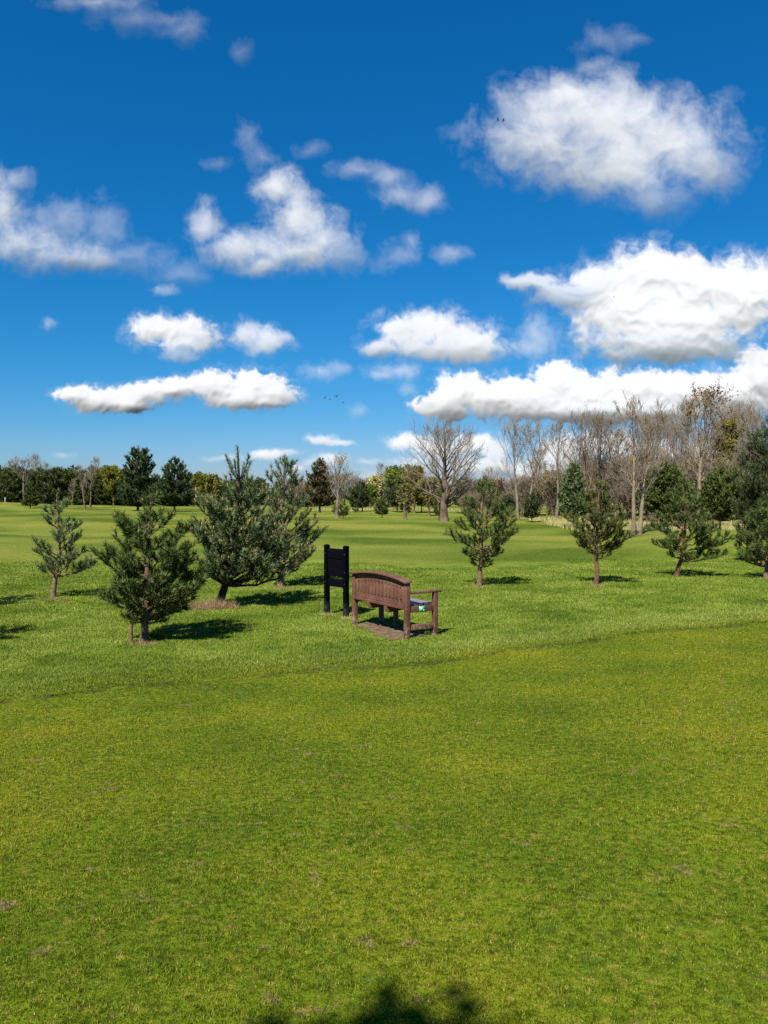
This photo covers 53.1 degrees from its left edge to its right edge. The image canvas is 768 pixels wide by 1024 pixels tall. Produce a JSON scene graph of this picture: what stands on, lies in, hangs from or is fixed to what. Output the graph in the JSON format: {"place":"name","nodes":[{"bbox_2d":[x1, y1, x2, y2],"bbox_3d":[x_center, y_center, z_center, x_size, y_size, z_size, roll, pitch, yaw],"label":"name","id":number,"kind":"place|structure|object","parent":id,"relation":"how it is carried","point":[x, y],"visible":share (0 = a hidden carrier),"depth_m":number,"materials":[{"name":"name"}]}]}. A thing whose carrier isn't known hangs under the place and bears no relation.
{"place":"outdoors","nodes":[
{"label":"outdoors","id":0,"kind":"place"},
{"bbox_2d":[0,193,107,266],"bbox_3d":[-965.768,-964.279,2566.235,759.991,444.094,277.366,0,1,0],"label":"cloud","id":1,"kind":"structure","parent":0,"point":[23,243],"depth_m":2521.07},
{"bbox_2d":[52,368,298,413],"bbox_3d":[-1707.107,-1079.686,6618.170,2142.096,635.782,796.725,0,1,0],"label":"cloud","id":2,"kind":"structure","parent":0,"point":[254,389],"depth_m":6656.29,"materials":[{"name":"white"}]},
{"bbox_2d":[130,314,222,351],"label":"cloud","id":3,"kind":"structure","parent":0,"point":[185,333],"depth_m":4690.07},
{"bbox_2d":[236,324,289,351],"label":"cloud","id":4,"kind":"structure","parent":0,"point":[266,339],"depth_m":4800.06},
{"bbox_2d":[194,173,336,272],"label":"cloud","id":5,"kind":"structure","parent":0,"point":[300,217],"depth_m":2739.36,"materials":[{"name":"white"}]},
{"bbox_2d":[251,449,289,458],"bbox_3d":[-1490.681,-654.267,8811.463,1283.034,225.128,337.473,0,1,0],"label":"cloud","id":6,"kind":"structure","parent":0,"point":[267,454],"depth_m":8859.23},
{"bbox_2d":[293,454,343,469],"bbox_3d":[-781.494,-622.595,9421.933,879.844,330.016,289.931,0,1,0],"label":"cloud","id":7,"kind":"structure","parent":0,"point":[330,457],"depth_m":9454.82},
{"bbox_2d":[309,436,350,444],"bbox_3d":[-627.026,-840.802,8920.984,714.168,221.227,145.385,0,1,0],"label":"cloud","id":8,"kind":"structure","parent":0,"point":[323,440],"depth_m":8904.22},
{"bbox_2d":[0,496,767,1023],"bbox_3d":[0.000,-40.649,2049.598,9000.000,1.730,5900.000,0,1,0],"label":"ground","id":9,"kind":"structure","parent":0,"point":[418,538],"depth_m":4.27,"materials":[{"name":"green plant"}]},
{"bbox_2d":[0,467,21,502],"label":"pine tree","id":10,"kind":"object","parent":9,"relation":"on","point":[10,488],"visible":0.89,"depth_m":171.15,"materials":[{"name":"green plant"}]},
{"bbox_2d":[10,454,39,500],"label":"bare tree","id":11,"kind":"object","parent":9,"relation":"on","point":[23,472],"visible":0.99,"depth_m":159.73,"materials":[{"name":"brown plant"}]},
{"bbox_2d":[14,470,38,501],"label":"pine tree","id":12,"kind":"object","parent":9,"relation":"on","point":[20,486],"visible":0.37,"depth_m":174.86,"materials":[{"name":"green plant"}]},
{"bbox_2d":[20,480,38,507],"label":"pine tree","id":13,"kind":"object","parent":9,"relation":"on","point":[30,497],"visible":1,"depth_m":132.47,"materials":[{"name":"green plant"}]},
{"bbox_2d":[28,470,50,503],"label":"pine tree","id":14,"kind":"object","parent":9,"relation":"on","point":[38,476],"visible":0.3,"depth_m":176.57,"materials":[{"name":"green plant"}]},
{"bbox_2d":[34,471,51,503],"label":"pine tree","id":15,"kind":"object","parent":9,"relation":"on","point":[43,479],"visible":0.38,"depth_m":175.67,"materials":[{"name":"green plant"}]},
{"bbox_2d":[38,467,67,504],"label":"pine tree","id":16,"kind":"object","parent":9,"relation":"on","point":[44,488],"visible":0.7,"depth_m":174.86,"materials":[{"name":"green plant"}]},
{"bbox_2d":[46,466,76,504],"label":"pine tree","id":17,"kind":"object","parent":9,"relation":"on","point":[65,472],"visible":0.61,"depth_m":175.15,"materials":[{"name":"green plant"}]},
{"bbox_2d":[30,488,97,596],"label":"pine tree","id":18,"kind":"object","parent":9,"relation":"on","point":[59,560],"visible":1,"depth_m":17.40,"materials":[{"name":"green plant"}]},
{"bbox_2d":[61,469,87,504],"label":"pine tree","id":19,"kind":"object","parent":9,"relation":"on","point":[69,480],"visible":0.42,"depth_m":175.93,"materials":[{"name":"green plant"}]},
{"bbox_2d":[69,472,93,504],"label":"pine tree","id":20,"kind":"object","parent":9,"relation":"on","point":[87,494],"visible":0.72,"depth_m":175.96,"materials":[{"name":"green plant"}]},
{"bbox_2d":[75,464,89,509],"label":"bare tree","id":21,"kind":"object","parent":9,"relation":"on","point":[80,476],"visible":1,"depth_m":126.99,"materials":[{"name":"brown plant"}]},
{"bbox_2d":[81,465,97,506],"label":"bare tree","id":22,"kind":"object","parent":9,"relation":"on","point":[91,474],"visible":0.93,"depth_m":139.52,"materials":[{"name":"brown plant"}]},
{"bbox_2d":[89,471,116,504],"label":"pine tree","id":23,"kind":"object","parent":9,"relation":"on","point":[99,484],"visible":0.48,"depth_m":176.96,"materials":[{"name":"green plant"}]},
{"bbox_2d":[99,464,126,504],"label":"leafy tree","id":24,"kind":"object","parent":9,"relation":"on","point":[110,474],"visible":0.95,"depth_m":164.02,"materials":[{"name":"green plant"}]},
{"bbox_2d":[112,445,159,510],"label":"pine tree","id":25,"kind":"object","parent":9,"relation":"on","point":[137,473],"visible":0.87,"depth_m":118.76,"materials":[{"name":"green plant"}]},
{"bbox_2d":[87,490,212,641],"bbox_3d":[-3.655,0.851,12.250,1.959,2.496,1.796,0,1,0],"label":"pine tree","id":26,"kind":"object","parent":9,"relation":"on","point":[164,591],"visible":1,"depth_m":12.02,"materials":[{"name":"green plant"}]},
{"bbox_2d":[149,627,169,638],"bbox_3d":[-3.680,1.941,12.454,0.479,0.221,0.356,0,1,0],"label":"grass tuft","id":27,"kind":"object","parent":9,"relation":"on","point":[157,635],"visible":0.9,"depth_m":12.44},
{"bbox_2d":[146,455,195,510],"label":"pine tree","id":28,"kind":"object","parent":9,"relation":"on","point":[173,490],"visible":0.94,"depth_m":110.85,"materials":[{"name":"green plant"}]},
{"bbox_2d":[189,471,207,506],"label":"leafy tree","id":29,"kind":"object","parent":9,"relation":"on","point":[198,477],"visible":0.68,"depth_m":163.59,"materials":[{"name":"green plant"}]},
{"bbox_2d":[187,597,239,609],"bbox_3d":[-3.572,1.846,15.843,1.351,0.278,0.724,0,1,0],"label":"straw","id":30,"kind":"object","parent":9,"relation":"on","point":[211,605],"visible":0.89,"depth_m":15.76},
{"bbox_2d":[204,472,223,503],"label":"leafy tree","id":31,"kind":"object","parent":9,"relation":"on","point":[212,483],"visible":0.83,"depth_m":159.22,"materials":[{"name":"green plant"}]},
{"bbox_2d":[187,443,301,602],"bbox_3d":[-2.980,0.298,16.047,2.235,3.484,2.118,-1,2,-45],"label":"pine tree","id":32,"kind":"object","parent":9,"relation":"on","point":[232,562],"visible":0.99,"depth_m":15.80,"materials":[{"name":"green plant"}]},
{"bbox_2d":[247,480,269,505],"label":"pine tree","id":33,"kind":"object","parent":9,"relation":"on","point":[263,498],"visible":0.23,"depth_m":176.15,"materials":[{"name":"green plant"}]},
{"bbox_2d":[254,454,329,586],"bbox_3d":[-2.371,0.212,19.541,2.044,3.450,1.826,0,1,0],"label":"pine tree","id":34,"kind":"object","parent":9,"relation":"on","point":[302,554],"visible":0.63,"depth_m":19.42,"materials":[{"name":"green plant"}]},
{"bbox_2d":[303,457,336,512],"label":"pine tree","id":35,"kind":"object","parent":9,"relation":"on","point":[323,492],"visible":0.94,"depth_m":104.23,"materials":[{"name":"green plant"}]},
{"bbox_2d":[324,544,348,616],"bbox_3d":[-0.919,1.343,14.810,0.097,1.422,0.685,-1,2,-42],"label":"sign board","id":36,"kind":"object","parent":9,"relation":"on","point":[336,562],"visible":0.9,"depth_m":14.77,"materials":[{"name":"black wood"}]},
{"bbox_2d":[321,452,351,517],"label":"bare tree","id":37,"kind":"object","parent":9,"relation":"on","point":[341,462],"visible":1,"depth_m":79.82,"materials":[{"name":"grey plant"}]},
{"bbox_2d":[337,501,349,518],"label":"pine tree","id":38,"kind":"object","parent":9,"relation":"on","point":[345,510],"visible":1,"depth_m":74.96,"materials":[{"name":"green plant"}]},
{"bbox_2d":[329,471,359,506],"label":"bare shrub","id":39,"kind":"object","parent":9,"relation":"on","point":[349,482],"visible":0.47,"depth_m":151.51,"materials":[{"name":"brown plant"}]},
{"bbox_2d":[343,480,371,511],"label":"pine tree","id":40,"kind":"object","parent":9,"relation":"on","point":[359,498],"visible":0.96,"depth_m":113.31,"materials":[{"name":"green plant"}]},
{"bbox_2d":[360,483,378,507],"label":"leafy tree","id":41,"kind":"object","parent":9,"relation":"on","point":[372,490],"visible":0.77,"depth_m":134.43,"materials":[{"name":"green plant"}]},
{"bbox_2d":[366,474,383,506],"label":"leafy tree","id":42,"kind":"object","parent":9,"relation":"on","point":[376,480],"visible":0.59,"depth_m":149.44,"materials":[{"name":"yellow plant"}]},
{"bbox_2d":[373,495,389,517],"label":"pine tree","id":43,"kind":"object","parent":9,"relation":"on","point":[381,510],"visible":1,"depth_m":80.00,"materials":[{"name":"green plant"}]},
{"bbox_2d":[311,507,469,511],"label":"dry grass","id":44,"kind":"structure","parent":9,"relation":"on","point":[423,509],"depth_m":120.62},
{"bbox_2d":[356,621,431,639],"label":"bare earth","id":45,"kind":"structure","parent":9,"relation":"on","point":[394,632],"depth_m":13.10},
{"bbox_2d":[380,464,407,509],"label":"leafy tree","id":46,"kind":"object","parent":9,"relation":"on","point":[392,475],"visible":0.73,"depth_m":119.12,"materials":[{"name":"green plant"}]},
{"bbox_2d":[385,483,403,511],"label":"pine tree","id":47,"kind":"object","parent":9,"relation":"on","point":[392,497],"visible":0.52,"depth_m":110.82,"materials":[{"name":"green plant"}]},
{"bbox_2d":[349,571,440,638],"bbox_3d":[0.167,1.540,13.292,0.753,1.048,1.770,-1,1,-33],"label":"park bench","id":48,"kind":"object","parent":9,"relation":"on","point":[381,595],"visible":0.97,"depth_m":12.89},
{"bbox_2d":[394,482,416,519],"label":"leafy tree","id":49,"kind":"object","parent":9,"relation":"on","point":[407,493],"visible":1,"depth_m":68.34,"materials":[{"name":"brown plant"}]},
{"bbox_2d":[399,463,424,512],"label":"leafy tree","id":50,"kind":"object","parent":9,"relation":"on","point":[415,478],"visible":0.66,"depth_m":108.93,"materials":[{"name":"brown plant"}]},
{"bbox_2d":[417,475,441,515],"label":"leafy tree","id":51,"kind":"object","parent":9,"relation":"on","point":[423,496],"visible":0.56,"depth_m":97.67,"materials":[{"name":"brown plant"}]},
{"bbox_2d":[432,490,441,519],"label":"pine tree","id":52,"kind":"object","parent":9,"relation":"on","point":[436,510],"visible":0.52,"depth_m":79.20,"materials":[{"name":"green plant"}]},
{"bbox_2d":[399,418,487,521],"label":"bare tree","id":53,"kind":"object","parent":9,"relation":"on","point":[443,487],"visible":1,"depth_m":67.37,"materials":[{"name":"brown plant"}]},
{"bbox_2d":[455,493,477,511],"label":"bare shrub","id":54,"kind":"object","parent":9,"relation":"on","point":[459,501],"visible":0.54,"depth_m":88.80,"materials":[{"name":"brown plant"}]},
{"bbox_2d":[455,476,500,514],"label":"bare shrub","id":55,"kind":"object","parent":9,"relation":"on","point":[473,487],"visible":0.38,"depth_m":88.62,"materials":[{"name":"brown plant"}]},
{"bbox_2d":[441,474,520,585],"bbox_3d":[2.486,0.466,19.759,2.065,2.940,1.696,0,1,0],"label":"pine tree","id":56,"kind":"object","parent":9,"relation":"on","point":[497,541],"visible":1,"depth_m":19.69,"materials":[{"name":"green plant"}]},
{"bbox_2d":[469,487,498,515],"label":"bare shrub","id":57,"kind":"object","parent":9,"relation":"on","point":[485,499],"visible":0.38,"depth_m":85.65,"materials":[{"name":"brown plant"}]},
{"bbox_2d":[482,475,506,514],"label":"leafy tree","id":58,"kind":"object","parent":9,"relation":"on","point":[498,481],"visible":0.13,"depth_m":94.43,"materials":[{"name":"brown plant"}]},
{"bbox_2d":[499,494,515,518],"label":"pine tree","id":59,"kind":"object","parent":9,"relation":"on","point":[510,502],"visible":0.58,"depth_m":70.46,"materials":[{"name":"green plant"}]},
{"bbox_2d":[494,490,522,516],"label":"bare shrub","id":60,"kind":"object","parent":9,"relation":"on","point":[513,495],"visible":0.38,"depth_m":84.72,"materials":[{"name":"brown plant"}]},
{"bbox_2d":[503,471,539,515],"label":"bare shrub","id":61,"kind":"object","parent":9,"relation":"on","point":[522,484],"visible":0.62,"depth_m":89.69,"materials":[{"name":"brown plant"}]},
{"bbox_2d":[495,415,562,518],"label":"bare tree","id":62,"kind":"object","parent":9,"relation":"on","point":[515,427],"visible":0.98,"depth_m":76.83,"materials":[{"name":"grey plant"}]},
{"bbox_2d":[521,492,539,521],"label":"pine tree","id":63,"kind":"object","parent":9,"relation":"on","point":[531,512],"visible":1,"depth_m":65.20,"materials":[{"name":"green plant"}]},
{"bbox_2d":[527,447,550,507],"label":"bare tree","id":64,"kind":"object","parent":9,"relation":"on","point":[540,463],"visible":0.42,"depth_m":102.99,"materials":[{"name":"grey plant"}]},
{"bbox_2d":[523,469,566,514],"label":"bare shrub","id":65,"kind":"object","parent":9,"relation":"on","point":[547,508],"visible":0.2,"depth_m":89.87,"materials":[{"name":"brown plant"}]},
{"bbox_2d":[526,472,565,515],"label":"bare shrub","id":66,"kind":"object","parent":9,"relation":"on","point":[543,497],"visible":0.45,"depth_m":84.14,"materials":[{"name":"brown plant"}]},
{"bbox_2d":[539,419,573,518],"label":"bare tree","id":67,"kind":"object","parent":9,"relation":"on","point":[558,477],"visible":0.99,"depth_m":71.21,"materials":[{"name":"grey plant"}]},
{"bbox_2d":[546,470,594,503],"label":"bare shrub","id":68,"kind":"object","parent":9,"relation":"on","point":[554,487],"visible":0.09,"depth_m":81.88,"materials":[{"name":"brown plant"}]},
{"bbox_2d":[557,459,591,526],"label":"pine tree","id":69,"kind":"object","parent":9,"relation":"on","point":[568,490],"visible":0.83,"depth_m":54.61,"materials":[{"name":"green plant"}]},
{"bbox_2d":[561,433,592,472],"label":"bare tree","id":70,"kind":"object","parent":9,"relation":"on","point":[573,439],"visible":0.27,"depth_m":92.28,"materials":[{"name":"grey plant"}]},
{"bbox_2d":[552,456,604,505],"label":"bare shrub","id":71,"kind":"object","parent":9,"relation":"on","point":[590,462],"visible":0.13,"depth_m":89.31,"materials":[{"name":"brown plant"}]},
{"bbox_2d":[554,396,624,519],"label":"bare tree","id":72,"kind":"object","parent":9,"relation":"on","point":[594,423],"visible":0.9,"depth_m":71.33,"materials":[{"name":"brown plant"}]},
{"bbox_2d":[582,484,615,512],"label":"bare shrub","id":73,"kind":"object","parent":9,"relation":"on","point":[608,489],"visible":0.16,"depth_m":79.63,"materials":[{"name":"brown plant"}]},
{"bbox_2d":[561,476,639,584],"bbox_3d":[5.600,0.478,20.092,1.718,2.909,1.936,-1,1,-36],"label":"pine tree","id":74,"kind":"object","parent":9,"relation":"on","point":[596,518],"visible":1,"depth_m":19.98,"materials":[{"name":"green plant"}]},
{"bbox_2d":[580,457,624,513],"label":"bare shrub","id":75,"kind":"object","parent":9,"relation":"on","point":[597,478],"visible":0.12,"depth_m":81.73,"materials":[{"name":"brown plant"}]},
{"bbox_2d":[593,411,630,516],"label":"bare tree","id":76,"kind":"object","parent":9,"relation":"on","point":[618,450],"visible":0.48,"depth_m":73.83,"materials":[{"name":"grey plant"}]},
{"bbox_2d":[604,428,632,512],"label":"bare tree","id":77,"kind":"object","parent":9,"relation":"on","point":[613,438],"visible":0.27,"depth_m":83.85,"materials":[{"name":"grey plant"}]},
{"bbox_2d":[587,448,662,519],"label":"bare shrub","id":78,"kind":"object","parent":9,"relation":"on","point":[624,496],"visible":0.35,"depth_m":71.28,"materials":[{"name":"brown plant"}]},
{"bbox_2d":[602,462,656,522],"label":"bare shrub","id":79,"kind":"object","parent":9,"relation":"on","point":[646,511],"visible":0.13,"depth_m":67.70,"materials":[{"name":"brown plant"}]},
{"bbox_2d":[608,388,672,534],"bbox_3d":[16.494,-3.137,49.690,4.737,9.398,3.738,-1,1,-23],"label":"bare tree","id":80,"kind":"object","parent":9,"relation":"on","point":[642,450],"visible":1,"depth_m":49.43,"materials":[{"name":"brown plant"}]},
{"bbox_2d":[610,455,684,521],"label":"bare shrub","id":81,"kind":"object","parent":9,"relation":"on","point":[641,485],"visible":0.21,"depth_m":65.03,"materials":[{"name":"brown plant"}]},
{"bbox_2d":[628,401,671,515],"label":"bare tree","id":82,"kind":"object","parent":9,"relation":"on","point":[648,436],"visible":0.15,"depth_m":85.42,"materials":[{"name":"brown plant"}]},
{"bbox_2d":[637,404,685,521],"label":"bare tree","id":83,"kind":"object","parent":9,"relation":"on","point":[664,446],"visible":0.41,"depth_m":67.83,"materials":[{"name":"brown plant"}]},
{"bbox_2d":[635,460,695,521],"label":"pine tree","id":84,"kind":"object","parent":9,"relation":"on","point":[656,496],"visible":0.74,"depth_m":57.32,"materials":[{"name":"green plant"}]},
{"bbox_2d":[654,406,697,518],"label":"bare tree","id":85,"kind":"object","parent":9,"relation":"on","point":[670,435],"visible":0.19,"depth_m":77.49,"materials":[{"name":"brown plant"}]},
{"bbox_2d":[666,396,700,462],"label":"bare tree","id":86,"kind":"object","parent":9,"relation":"on","point":[682,443],"visible":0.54,"depth_m":69.18,"materials":[{"name":"grey plant"}]},
{"bbox_2d":[649,475,738,576],"bbox_3d":[8.829,0.404,22.228,2.243,3.022,2.169,-1,2,-38],"label":"pine tree","id":87,"kind":"object","parent":9,"relation":"on","point":[701,530],"visible":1,"depth_m":22.13,"materials":[{"name":"green plant"}]},
{"bbox_2d":[681,463,709,522],"bbox_3d":[25.149,-1.394,62.284,5.283,5.028,5.267,0,1,22],"label":"bare shrub","id":88,"kind":"object","parent":9,"relation":"on","point":[689,476],"visible":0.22,"depth_m":61.33,"materials":[{"name":"brown plant"}]},
{"bbox_2d":[671,377,737,529],"bbox_3d":[20.768,-3.599,50.081,4.479,10.226,3.415,0,1,0],"label":"bare tree","id":89,"kind":"object","parent":9,"relation":"on","point":[706,397],"visible":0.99,"depth_m":50.00,"materials":[{"name":"brown plant"}]},
{"bbox_2d":[682,420,743,520],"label":"bare tree","id":90,"kind":"object","parent":9,"relation":"on","point":[713,452],"visible":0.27,"depth_m":65.59,"materials":[{"name":"brown plant"}]},
{"bbox_2d":[677,451,751,521],"bbox_3d":[26.861,-1.970,62.492,6.640,6.155,5.601,1,1,24],"label":"bare shrub","id":91,"kind":"object","parent":9,"relation":"on","point":[718,461],"visible":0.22,"depth_m":61.68,"materials":[{"name":"brown plant"}]},
{"bbox_2d":[696,465,747,528],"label":"pine tree","id":92,"kind":"object","parent":9,"relation":"on","point":[719,491],"visible":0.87,"depth_m":47.39,"materials":[{"name":"green plant"}]},
{"bbox_2d":[712,417,745,469],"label":"leafy tree","id":93,"kind":"object","parent":9,"relation":"on","point":[730,425],"visible":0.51,"depth_m":65.59,"materials":[{"name":"green plant"}]},
{"bbox_2d":[717,444,765,493],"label":"bare tree","id":94,"kind":"object","parent":9,"relation":"on","point":[735,460],"visible":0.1,"depth_m":62.59,"materials":[{"name":"brown plant"}]},
{"bbox_2d":[718,386,766,520],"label":"bare tree","id":95,"kind":"object","parent":9,"relation":"on","point":[743,415],"visible":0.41,"depth_m":69.33,"materials":[{"name":"brown plant"}]},
{"bbox_2d":[728,415,767,539],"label":"pine tree","id":96,"kind":"object","parent":9,"relation":"on","point":[754,488],"visible":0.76,"depth_m":27.37,"materials":[{"name":"green plant"}]},
{"bbox_2d":[734,507,763,560],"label":"pine tree","id":97,"kind":"object","parent":9,"relation":"on","point":[740,540],"visible":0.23,"depth_m":28.42,"materials":[{"name":"green plant"}]},
{"bbox_2d":[731,405,767,508],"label":"bare tree","id":98,"kind":"object","parent":9,"relation":"on","point":[749,417],"visible":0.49,"depth_m":62.09,"materials":[{"name":"brown plant"}]},
{"bbox_2d":[734,493,767,578],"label":"pine tree","id":99,"kind":"object","parent":9,"relation":"on","point":[755,547],"visible":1,"depth_m":21.45,"materials":[{"name":"green plant"}]},
{"bbox_2d":[0,544,767,702],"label":"long grass","id":100,"kind":"structure","parent":0,"point":[404,649],"depth_m":14.23,"materials":[{"name":"plant"}]},
{"bbox_2d":[0,0,767,493],"label":"sky","id":101,"kind":"structure","parent":0,"point":[124,124],"materials":[{"name":"blue"}]},
{"bbox_2d":[364,309,503,363],"bbox_3d":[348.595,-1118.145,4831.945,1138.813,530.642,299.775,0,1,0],"label":"cloud","id":102,"kind":"structure","parent":0,"point":[425,334],"depth_m":4804.75,"materials":[{"name":"white"}]},
{"bbox_2d":[389,432,507,473],"bbox_3d":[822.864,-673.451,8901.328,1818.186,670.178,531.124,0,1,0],"label":"cloud","id":103,"kind":"structure","parent":0,"point":[494,455],"depth_m":8917.40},
{"bbox_2d":[408,344,767,425],"bbox_3d":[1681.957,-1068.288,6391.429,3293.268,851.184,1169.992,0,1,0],"label":"cloud","id":104,"kind":"structure","parent":0,"point":[558,388],"depth_m":6500.41,"materials":[{"name":"white"}]},
{"bbox_2d":[500,430,716,478],"bbox_3d":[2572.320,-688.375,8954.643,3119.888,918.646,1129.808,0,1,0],"label":"cloud","id":105,"kind":"structure","parent":0,"point":[548,458],"depth_m":9139.02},
{"bbox_2d":[498,79,722,189],"bbox_3d":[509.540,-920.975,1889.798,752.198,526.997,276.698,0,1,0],"label":"cloud","id":106,"kind":"structure","parent":0,"point":[633,137],"depth_m":1902.65,"materials":[{"name":"white"}]},
{"bbox_2d":[520,516,746,530],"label":"dry grass","id":107,"kind":"structure","parent":0,"point":[558,522],"depth_m":61.33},
{"bbox_2d":[503,241,767,366],"bbox_3d":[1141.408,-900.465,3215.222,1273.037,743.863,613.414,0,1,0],"label":"cloud","id":108,"kind":"structure","parent":0,"point":[667,308],"depth_m":3201.38,"materials":[{"name":"white"}]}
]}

